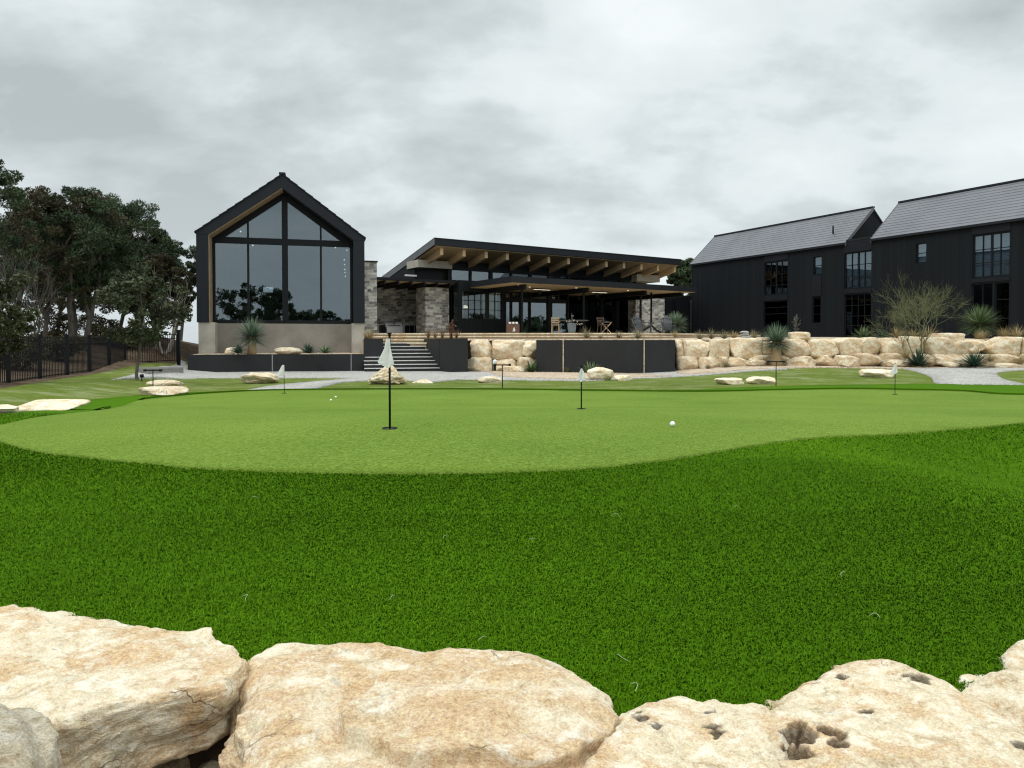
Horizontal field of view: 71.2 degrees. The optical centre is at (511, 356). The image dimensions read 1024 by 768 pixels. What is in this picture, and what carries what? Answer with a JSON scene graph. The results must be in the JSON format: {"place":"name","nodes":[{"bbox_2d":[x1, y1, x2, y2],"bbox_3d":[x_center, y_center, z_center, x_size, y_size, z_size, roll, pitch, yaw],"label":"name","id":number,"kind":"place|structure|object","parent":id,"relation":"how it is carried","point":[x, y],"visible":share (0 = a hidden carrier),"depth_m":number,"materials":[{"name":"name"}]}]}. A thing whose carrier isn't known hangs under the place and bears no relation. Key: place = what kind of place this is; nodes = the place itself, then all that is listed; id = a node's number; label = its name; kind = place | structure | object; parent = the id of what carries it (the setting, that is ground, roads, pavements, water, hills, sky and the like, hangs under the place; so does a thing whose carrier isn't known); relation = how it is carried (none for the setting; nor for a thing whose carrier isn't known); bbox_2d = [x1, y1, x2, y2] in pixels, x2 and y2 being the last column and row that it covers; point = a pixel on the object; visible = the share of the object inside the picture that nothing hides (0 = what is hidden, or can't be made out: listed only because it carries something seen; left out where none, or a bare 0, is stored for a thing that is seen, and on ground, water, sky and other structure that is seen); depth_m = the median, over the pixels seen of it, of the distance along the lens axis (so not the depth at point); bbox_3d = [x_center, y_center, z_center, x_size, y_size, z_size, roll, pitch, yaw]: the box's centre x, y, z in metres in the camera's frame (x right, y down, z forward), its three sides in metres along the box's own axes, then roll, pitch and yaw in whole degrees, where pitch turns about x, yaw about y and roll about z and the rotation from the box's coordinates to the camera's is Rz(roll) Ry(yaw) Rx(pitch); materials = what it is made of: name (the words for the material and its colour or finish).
{"place":"outdoors","nodes":[
{"label":"outdoors","id":0,"kind":"place"},
{"bbox_2d":[111,360,786,389],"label":"gravel path","id":1,"kind":"structure","parent":0,"point":[359,376],"depth_m":27.27,"materials":[{"name":"gravel"}]},
{"bbox_2d":[0,335,980,767],"bbox_3d":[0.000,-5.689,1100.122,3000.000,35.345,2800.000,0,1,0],"label":"ground","id":2,"kind":"structure","parent":0,"point":[218,747],"depth_m":26.62,"materials":[{"name":"soil"}]},
{"bbox_2d":[0,270,41,354],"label":"oak tree","id":3,"kind":"object","parent":2,"relation":"on","point":[16,326],"visible":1,"depth_m":17.13,"materials":[{"name":"green plant"}]},
{"bbox_2d":[0,159,42,304],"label":"juniper tree","id":4,"kind":"object","parent":2,"relation":"on","point":[14,196],"visible":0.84,"depth_m":26.73,"materials":[{"name":"green plant"}]},
{"bbox_2d":[1,333,51,369],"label":"brush","id":5,"kind":"object","parent":2,"relation":"on","point":[26,354],"visible":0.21,"depth_m":23.91,"materials":[{"name":"green plant"}]},
{"bbox_2d":[0,704,62,767],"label":"boulder","id":6,"kind":"object","parent":2,"relation":"on","point":[29,737],"visible":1,"depth_m":1.26,"materials":[{"name":"grey stone"}]},
{"bbox_2d":[0,242,68,344],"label":"bare tree","id":7,"kind":"object","parent":2,"relation":"on","point":[27,293],"visible":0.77,"depth_m":24.87,"materials":[{"name":"plant"}]},
{"bbox_2d":[5,311,67,339],"bbox_3d":[-22.123,-1.374,33.037,3.594,1.570,2.117,0,1,0],"label":"brush","id":8,"kind":"object","parent":2,"relation":"on","point":[53,331],"visible":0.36,"depth_m":32.99,"materials":[{"name":"green plant"}]},
{"bbox_2d":[22,333,86,360],"bbox_3d":[-17.300,-0.319,27.066,2.235,1.180,1.408,0,1,0],"label":"brush","id":9,"kind":"object","parent":2,"relation":"on","point":[77,334],"visible":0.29,"depth_m":26.82,"materials":[{"name":"green plant"}]},
{"bbox_2d":[0,185,131,339],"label":"juniper tree","id":10,"kind":"object","parent":2,"relation":"on","point":[34,210],"visible":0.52,"depth_m":30.42,"materials":[{"name":"green plant"}]},
{"bbox_2d":[1,204,141,330],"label":"juniper tree","id":11,"kind":"object","parent":2,"relation":"on","point":[109,309],"visible":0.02,"depth_m":43.63,"materials":[{"name":"green plant"}]},
{"bbox_2d":[3,185,161,343],"bbox_3d":[-19.979,-3.894,32.458,6.434,7.690,4.917,0,1,7],"label":"juniper tree","id":12,"kind":"object","parent":2,"relation":"on","point":[100,240],"visible":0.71,"depth_m":31.35,"materials":[{"name":"green plant"}]},
{"bbox_2d":[52,313,119,334],"bbox_3d":[-22.650,-1.676,37.965,3.434,1.369,2.115,0,1,0],"label":"brush","id":13,"kind":"object","parent":2,"relation":"on","point":[105,321],"visible":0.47,"depth_m":37.86,"materials":[{"name":"green plant"}]},
{"bbox_2d":[0,330,180,382],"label":"metal fence","id":14,"kind":"object","parent":2,"relation":"on","point":[94,361],"visible":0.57,"depth_m":22.92,"materials":[{"name":"metal"}]},
{"bbox_2d":[0,604,248,767],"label":"boulder","id":15,"kind":"object","parent":2,"relation":"on","point":[104,693],"visible":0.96,"depth_m":1.62,"materials":[{"name":"stone"}]},
{"bbox_2d":[90,193,181,328],"bbox_3d":[-18.308,-4.074,34.622,5.198,7.668,5.758,-1,1,-35],"label":"juniper tree","id":16,"kind":"object","parent":2,"relation":"on","point":[134,210],"visible":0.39,"depth_m":34.86,"materials":[{"name":"green plant"}]},
{"bbox_2d":[102,218,188,328],"bbox_3d":[-19.147,-3.723,36.822,4.447,6.926,3.809,-1,1,-35],"label":"juniper tree","id":17,"kind":"object","parent":2,"relation":"on","point":[156,241],"visible":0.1,"depth_m":36.86,"materials":[{"name":"green plant"}]},
{"bbox_2d":[137,253,195,352],"bbox_3d":[-16.548,-2.420,33.991,2.029,4.986,3.283,1,1,30],"label":"juniper tree","id":18,"kind":"object","parent":2,"relation":"on","point":[158,263],"visible":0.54,"depth_m":33.91,"materials":[{"name":"green plant"}]},
{"bbox_2d":[166,242,196,340],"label":"juniper tree","id":19,"kind":"object","parent":2,"relation":"on","point":[190,265],"visible":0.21,"depth_m":45.97,"materials":[{"name":"green plant"}]},
{"bbox_2d":[188,352,364,371],"bbox_3d":[-11.152,0.352,34.476,7.644,1.023,4.200,0,1,-16],"label":"steel planter","id":20,"kind":"object","parent":2,"relation":"on","point":[257,362],"visible":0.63,"depth_m":32.44,"materials":[{"name":"black metal"}]},
{"bbox_2d":[233,316,269,353],"bbox_3d":[-11.888,-0.968,32.602,2.120,1.946,2.149,0,1,0],"label":"yucca","id":21,"kind":"object","parent":20,"relation":"in","point":[252,330],"visible":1,"depth_m":32.42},
{"bbox_2d":[194,172,365,353],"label":"gable house","id":22,"kind":"structure","parent":2,"relation":"on","point":[294,234],"depth_m":36.55,"materials":[{"name":"black metal"}]},
{"bbox_2d":[212,193,351,323],"bbox_3d":[-11.472,-4.938,35.938,6.690,6.531,0.170,0,1,-15],"label":"window","id":23,"kind":"structure","parent":22,"relation":"in","point":[285,242],"depth_m":35.85,"materials":[{"name":"glass"}]},
{"bbox_2d":[364,260,377,338],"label":"stone wall","id":24,"kind":"structure","parent":2,"relation":"on","point":[370,323],"depth_m":38.41,"materials":[{"name":"beige stone"}]},
{"bbox_2d":[362,339,382,356],"bbox_3d":[-6.821,-0.069,34.898,0.914,1.576,1.910,0,1,-14],"label":"steel planter","id":25,"kind":"object","parent":2,"relation":"on","point":[372,347],"visible":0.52,"depth_m":33.96,"materials":[{"name":"metal"}]},
{"bbox_2d":[218,642,618,767],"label":"boulder","id":26,"kind":"object","parent":2,"relation":"on","point":[354,705],"visible":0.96,"depth_m":1.48,"materials":[{"name":"stone"}]},
{"bbox_2d":[424,338,467,371],"bbox_3d":[-3.399,-0.065,34.469,0.870,1.579,4.600,-1,1,-25],"label":"steel planter","id":27,"kind":"object","parent":2,"relation":"on","point":[449,354],"visible":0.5,"depth_m":32.52,"materials":[{"name":"metal"}]},
{"bbox_2d":[536,340,674,372],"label":"retaining wall","id":28,"kind":"structure","parent":2,"relation":"on","point":[634,356],"depth_m":31.51,"materials":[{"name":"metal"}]},
{"bbox_2d":[666,257,693,295],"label":"juniper tree","id":29,"kind":"object","parent":2,"relation":"on","point":[681,275],"visible":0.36,"depth_m":70.96,"materials":[{"name":"green plant"}]},
{"bbox_2d":[583,696,788,767],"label":"boulder","id":30,"kind":"object","parent":2,"relation":"on","point":[679,732],"visible":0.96,"depth_m":1.41,"materials":[{"name":"stone"}]},
{"bbox_2d":[765,659,1023,767],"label":"boulder","id":31,"kind":"object","parent":2,"relation":"on","point":[879,713],"visible":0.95,"depth_m":1.46,"materials":[{"name":"stone"}]},
{"bbox_2d":[958,667,1023,731],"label":"boulder","id":32,"kind":"object","parent":2,"relation":"on","point":[1001,692],"visible":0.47,"depth_m":1.61,"materials":[{"name":"stone"}]},
{"bbox_2d":[999,640,1023,668],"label":"boulder","id":33,"kind":"object","parent":2,"relation":"on","point":[1012,656],"visible":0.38,"depth_m":1.80,"materials":[{"name":"stone"}]},
{"bbox_2d":[0,389,1023,474],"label":"putting green","id":34,"kind":"object","parent":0,"point":[460,431],"visible":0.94,"depth_m":5.80,"materials":[{"name":"plant"}]},
{"bbox_2d":[378,332,397,429],"bbox_3d":[-0.959,0.203,5.580,0.119,0.778,0.132,1,1,27],"label":"golf flag","id":35,"kind":"object","parent":34,"relation":"on","point":[386,359],"visible":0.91,"depth_m":5.56,"materials":[{"name":"white fabric"}]},
{"bbox_2d":[94,388,1023,409],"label":"turf edge","id":36,"kind":"object","parent":34,"relation":"on","point":[107,407],"visible":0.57,"depth_m":17.70,"materials":[{"name":"plant"}]},
{"bbox_2d":[0,384,1023,716],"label":"artificial turf","id":37,"kind":"structure","parent":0,"point":[104,402],"depth_m":2.52,"materials":[{"name":"plant"}]},
{"bbox_2d":[18,399,90,410],"bbox_3d":[-6.748,0.728,10.424,0.986,0.172,0.719,0,1,0],"label":"rock","id":38,"kind":"object","parent":37,"relation":"on","point":[52,404],"visible":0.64,"depth_m":10.26,"materials":[{"name":"white stone"}]},
{"bbox_2d":[0,363,1023,405],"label":"lawn","id":39,"kind":"structure","parent":0,"point":[95,386],"depth_m":21.43,"materials":[{"name":"green plant"}]},
{"bbox_2d":[93,257,192,380],"bbox_3d":[-10.561,-0.946,20.522,2.057,3.794,2.416,0,1,22],"label":"oak tree","id":40,"kind":"object","parent":39,"relation":"on","point":[133,332],"visible":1,"depth_m":20.19,"materials":[{"name":"green plant"}]},
{"bbox_2d":[138,386,188,395],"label":"rock","id":41,"kind":"object","parent":39,"relation":"on","point":[161,390],"visible":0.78,"depth_m":16.30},
{"bbox_2d":[240,372,279,383],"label":"rock","id":42,"kind":"object","parent":39,"relation":"on","point":[256,377],"visible":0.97,"depth_m":22.29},
{"bbox_2d":[368,366,406,384],"bbox_3d":[-3.820,0.582,21.916,1.214,0.644,0.822,0,1,-18],"label":"rock","id":43,"kind":"object","parent":39,"relation":"on","point":[381,376],"visible":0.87,"depth_m":21.69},
{"bbox_2d":[364,343,439,371],"bbox_3d":[-5.046,0.039,34.410,4.141,1.380,2.720,0,1,-14],"label":"stair","id":44,"kind":"object","parent":39,"relation":"on","point":[406,357],"visible":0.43,"depth_m":33.85,"materials":[{"name":"stone"}]},
{"bbox_2d":[488,369,669,378],"bbox_3d":[2.193,0.721,31.322,7.778,0.171,13.110,0,1,0],"label":"mulch bed","id":45,"kind":"object","parent":39,"relation":"on","point":[559,375],"visible":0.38,"depth_m":28.75,"materials":[{"name":"gravel"}]},
{"bbox_2d":[468,357,492,371],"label":"boulder","id":46,"kind":"object","parent":45,"relation":"on","point":[482,364],"visible":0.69,"depth_m":32.94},
{"bbox_2d":[470,339,492,359],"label":"boulder","id":47,"kind":"object","parent":46,"relation":"on","point":[481,347],"visible":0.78,"depth_m":33.19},
{"bbox_2d":[493,359,516,370],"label":"boulder","id":48,"kind":"object","parent":45,"relation":"on","point":[512,362],"visible":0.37,"depth_m":33.01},
{"bbox_2d":[492,340,524,359],"bbox_3d":[-0.187,-0.296,33.493,1.622,0.961,1.000,0,1,0],"label":"boulder","id":49,"kind":"object","parent":48,"relation":"on","point":[507,349],"visible":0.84,"depth_m":33.11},
{"bbox_2d":[587,367,613,379],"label":"rock","id":50,"kind":"object","parent":39,"relation":"on","point":[599,373],"visible":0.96,"depth_m":24.32,"materials":[{"name":"white stone"}]},
{"bbox_2d":[676,365,961,374],"bbox_3d":[16.375,0.532,32.038,19.250,0.320,8.573,0,1,0],"label":"mulch bed","id":51,"kind":"object","parent":39,"relation":"on","point":[706,370],"visible":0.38,"depth_m":29.44,"materials":[{"name":"gravel"}]},
{"bbox_2d":[675,356,697,369],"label":"boulder","id":52,"kind":"object","parent":51,"relation":"on","point":[685,362],"visible":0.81,"depth_m":31.48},
{"bbox_2d":[682,339,709,358],"bbox_3d":[8.195,-0.318,32.066,1.333,0.899,1.000,0,1,0],"label":"boulder","id":53,"kind":"object","parent":52,"relation":"on","point":[697,348],"visible":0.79,"depth_m":31.65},
{"bbox_2d":[698,356,719,367],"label":"boulder","id":54,"kind":"object","parent":51,"relation":"on","point":[703,362],"visible":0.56,"depth_m":31.45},
{"bbox_2d":[707,339,729,358],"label":"boulder","id":55,"kind":"object","parent":54,"relation":"on","point":[719,348],"visible":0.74,"depth_m":31.55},
{"bbox_2d":[728,357,748,366],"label":"boulder","id":56,"kind":"object","parent":51,"relation":"on","point":[738,361],"visible":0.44,"depth_m":31.24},
{"bbox_2d":[729,338,761,359],"bbox_3d":[10.358,-0.339,31.851,1.441,0.988,1.000,0,1,0],"label":"boulder","id":57,"kind":"object","parent":56,"relation":"on","point":[746,348],"visible":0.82,"depth_m":31.39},
{"bbox_2d":[756,323,797,365],"bbox_3d":[11.319,-0.473,30.582,1.916,2.156,1.897,0,1,0],"label":"yucca","id":58,"kind":"object","parent":51,"relation":"on","point":[775,337],"visible":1,"depth_m":30.44,"materials":[{"name":"plant"}]},
{"bbox_2d":[781,355,789,365],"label":"boulder","id":59,"kind":"object","parent":51,"relation":"on","point":[785,358],"visible":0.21,"depth_m":31.05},
{"bbox_2d":[781,339,810,357],"bbox_3d":[12.515,-0.348,31.634,1.407,0.864,1.000,0,1,0],"label":"boulder","id":60,"kind":"object","parent":59,"relation":"on","point":[802,347],"visible":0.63,"depth_m":31.19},
{"bbox_2d":[786,356,815,365],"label":"rock","id":61,"kind":"object","parent":51,"relation":"on","point":[803,361],"visible":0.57,"depth_m":30.14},
{"bbox_2d":[813,355,835,365],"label":"boulder","id":62,"kind":"object","parent":51,"relation":"on","point":[824,360],"visible":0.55,"depth_m":30.93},
{"bbox_2d":[807,339,838,357],"bbox_3d":[13.678,-0.347,31.515,1.378,0.861,1.000,0,1,0],"label":"boulder","id":63,"kind":"object","parent":62,"relation":"on","point":[819,347],"visible":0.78,"depth_m":31.08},
{"bbox_2d":[836,355,859,366],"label":"rock","id":64,"kind":"object","parent":51,"relation":"on","point":[846,361],"visible":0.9,"depth_m":29.99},
{"bbox_2d":[855,353,883,365],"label":"boulder","id":65,"kind":"object","parent":51,"relation":"on","point":[867,359],"visible":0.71,"depth_m":30.70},
{"bbox_2d":[832,338,862,355],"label":"boulder","id":66,"kind":"object","parent":65,"relation":"on","point":[849,346],"visible":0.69,"depth_m":30.95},
{"bbox_2d":[860,337,880,353],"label":"boulder","id":67,"kind":"object","parent":65,"relation":"on","point":[871,345],"visible":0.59,"depth_m":30.87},
{"bbox_2d":[878,353,906,366],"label":"boulder","id":68,"kind":"object","parent":51,"relation":"on","point":[885,357],"visible":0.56,"depth_m":30.66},
{"bbox_2d":[878,338,904,355],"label":"boulder","id":69,"kind":"object","parent":68,"relation":"on","point":[890,345],"visible":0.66,"depth_m":30.81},
{"bbox_2d":[907,353,920,366],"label":"boulder","id":70,"kind":"object","parent":51,"relation":"on","point":[912,359],"visible":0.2,"depth_m":30.50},
{"bbox_2d":[897,336,923,353],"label":"boulder","id":71,"kind":"object","parent":70,"relation":"on","point":[914,341],"visible":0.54,"depth_m":30.70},
{"bbox_2d":[901,347,938,366],"bbox_3d":[16.960,0.068,29.920,1.529,0.934,1.638,0,1,0],"label":"agave","id":72,"kind":"object","parent":51,"relation":"on","point":[918,359],"visible":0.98,"depth_m":29.77,"materials":[{"name":"green plant"}]},
{"bbox_2d":[863,272,978,362],"bbox_3d":[17.367,-1.709,30.591,4.008,4.274,4.831,0,1,0],"label":"bare tree","id":73,"kind":"object","parent":51,"relation":"on","point":[900,316],"visible":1,"depth_m":30.24,"materials":[{"name":"plant"}]},
{"bbox_2d":[931,354,962,366],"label":"boulder","id":74,"kind":"object","parent":51,"relation":"on","point":[941,358],"visible":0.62,"depth_m":30.41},
{"bbox_2d":[923,337,954,354],"bbox_3d":[18.410,-0.376,31.024,1.307,0.918,1.000,0,1,0],"label":"boulder","id":75,"kind":"object","parent":74,"relation":"on","point":[940,345],"visible":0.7,"depth_m":30.59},
{"bbox_2d":[955,349,993,367],"bbox_3d":[19.198,0.057,29.689,1.724,0.923,1.762,0,1,0],"label":"agave","id":76,"kind":"object","parent":51,"relation":"on","point":[972,361],"visible":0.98,"depth_m":29.57,"materials":[{"name":"green plant"}]},
{"bbox_2d":[859,369,893,377],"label":"rock","id":77,"kind":"object","parent":39,"relation":"on","point":[881,373],"visible":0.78,"depth_m":24.30,"materials":[{"name":"white stone"}]},
{"bbox_2d":[0,0,1023,343],"label":"sky","id":78,"kind":"structure","parent":0,"point":[653,128],"materials":[{"name":"grey"}]},
{"bbox_2d":[365,335,760,359],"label":"patio","id":79,"kind":"structure","parent":0,"point":[686,336],"depth_m":35.96,"materials":[{"name":"stone"}]},
{"bbox_2d":[496,334,635,334],"bbox_3d":[1.279,-0.540,36.289,16.679,1.120,2.219,0,1,-3],"label":"patio step","id":80,"kind":"object","parent":79,"relation":"attached to","point":[561,334],"visible":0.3,"depth_m":35.39,"materials":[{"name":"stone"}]},
{"bbox_2d":[372,337,672,356],"bbox_3d":[0.651,-0.463,36.063,15.498,0.975,2.024,0,1,0],"label":"patio step","id":81,"kind":"object","parent":80,"relation":"attached to","point":[469,351],"visible":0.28,"depth_m":35.30,"materials":[{"name":"stone"}]},
{"bbox_2d":[372,336,673,336],"bbox_3d":[0.651,-0.990,36.022,15.498,0.070,2.084,0,1,0],"label":"patio step","id":82,"kind":"object","parent":81,"relation":"on","point":[519,336],"visible":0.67,"depth_m":35.26,"materials":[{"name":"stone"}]},
{"bbox_2d":[373,333,692,334],"bbox_3d":[1.279,-1.139,36.246,16.683,0.070,2.278,0,1,-3],"label":"patio step","id":83,"kind":"object","parent":80,"relation":"on","point":[528,333],"visible":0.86,"depth_m":35.90,"materials":[{"name":"stone"}]},
{"bbox_2d":[368,333,760,335],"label":"patio","id":84,"kind":"structure","parent":0,"point":[642,334],"depth_m":36.03,"materials":[{"name":"stone"}]},
{"bbox_2d":[377,287,472,323],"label":"stone wall","id":85,"kind":"structure","parent":84,"relation":"on","point":[394,305],"depth_m":44.34,"materials":[{"name":"stone"}]},
{"bbox_2d":[416,287,448,332],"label":"stone column","id":86,"kind":"structure","parent":84,"relation":"on","point":[432,308],"depth_m":42.07,"materials":[{"name":"stone"}]},
{"bbox_2d":[377,277,456,290],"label":"canopy","id":87,"kind":"object","parent":86,"relation":"on","point":[397,283],"visible":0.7,"depth_m":41.20,"materials":[{"name":"black metal"}]},
{"bbox_2d":[382,237,680,332],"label":"lodge","id":88,"kind":"structure","parent":84,"relation":"on","point":[463,263],"depth_m":46.43,"materials":[{"name":"black metal"}]},
{"bbox_2d":[462,290,501,319],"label":"window","id":89,"kind":"structure","parent":88,"relation":"in","point":[486,295],"depth_m":42.75,"materials":[{"name":"black metal"}]},
{"bbox_2d":[569,297,585,332],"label":"glass door","id":90,"kind":"structure","parent":88,"relation":"in","point":[575,304],"depth_m":49.70,"materials":[{"name":"black glass"}]},
{"bbox_2d":[586,299,600,332],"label":"glass door","id":91,"kind":"structure","parent":88,"relation":"in","point":[593,306],"depth_m":50.48,"materials":[{"name":"black glass"}]},
{"bbox_2d":[604,298,615,332],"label":"glass door","id":92,"kind":"structure","parent":88,"relation":"in","point":[609,304],"depth_m":51.34,"materials":[{"name":"black glass"}]},
{"bbox_2d":[619,301,627,332],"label":"glass door","id":93,"kind":"structure","parent":88,"relation":"in","point":[623,305],"depth_m":52.03,"materials":[{"name":"black glass"}]},
{"bbox_2d":[467,276,696,332],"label":"canopy","id":94,"kind":"object","parent":84,"relation":"on","point":[616,291],"visible":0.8,"depth_m":42.49,"materials":[{"name":"black metal"}]},
{"bbox_2d":[628,299,664,332],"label":"stone column","id":95,"kind":"structure","parent":84,"relation":"on","point":[658,309],"depth_m":51.64,"materials":[{"name":"stone"}]},
{"bbox_2d":[659,296,690,332],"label":"link wall","id":96,"kind":"structure","parent":84,"relation":"on","point":[682,305],"depth_m":56.20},
{"bbox_2d":[675,300,690,332],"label":"door","id":97,"kind":"structure","parent":96,"relation":"in","point":[683,306],"depth_m":56.34,"materials":[{"name":"black metal"}]},
{"bbox_2d":[468,337,988,340],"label":"mulch terrace","id":98,"kind":"structure","parent":0,"point":[709,339],"depth_m":34.09,"materials":[{"name":"soil"}]},
{"bbox_2d":[689,178,1023,341],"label":"barn house","id":99,"kind":"structure","parent":98,"relation":"on","point":[827,275],"depth_m":41.76,"materials":[{"name":"wood"}]},
{"bbox_2d":[764,300,786,336],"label":"window","id":100,"kind":"structure","parent":99,"relation":"in","point":[775,312],"depth_m":47.81,"materials":[{"name":"black glass"}]},
{"bbox_2d":[765,260,787,294],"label":"window","id":101,"kind":"structure","parent":99,"relation":"in","point":[782,273],"depth_m":47.65,"materials":[{"name":"black metal"}]},
{"bbox_2d":[845,293,870,336],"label":"window","id":102,"kind":"structure","parent":99,"relation":"in","point":[857,306],"depth_m":42.35,"materials":[{"name":"glass"}]},
{"bbox_2d":[845,250,871,288],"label":"window","id":103,"kind":"structure","parent":99,"relation":"in","point":[858,265],"depth_m":42.26,"materials":[{"name":"black glass"}]},
{"bbox_2d":[973,231,1009,277],"bbox_3d":[23.968,-5.038,35.653,0.175,2.149,1.765,-1,1,-27],"label":"window","id":104,"kind":"structure","parent":99,"relation":"in","point":[991,256],"depth_m":35.64,"materials":[{"name":"glass"}]},
{"bbox_2d":[995,282,1009,336],"bbox_3d":[24.183,-2.272,35.210,0.100,2.754,0.688,-1,1,-27],"label":"window","id":105,"kind":"structure","parent":99,"relation":"in","point":[1002,289],"depth_m":35.23,"materials":[{"name":"glass"}]},
{"bbox_2d":[956,305,1007,338],"bbox_3d":[20.766,-1.571,31.778,2.171,1.776,2.188,0,1,0],"label":"yucca","id":106,"kind":"object","parent":98,"relation":"on","point":[982,321],"visible":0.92,"depth_m":31.61,"materials":[{"name":"green plant"}]},
{"bbox_2d":[903,367,1023,384],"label":"gravel path","id":107,"kind":"structure","parent":0,"point":[975,376],"depth_m":25.04,"materials":[{"name":"gravel"}]},
{"bbox_2d":[980,337,1022,355],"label":"boulder","id":108,"kind":"object","parent":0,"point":[1006,345],"visible":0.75,"depth_m":30.30,"materials":[{"name":"stone"}]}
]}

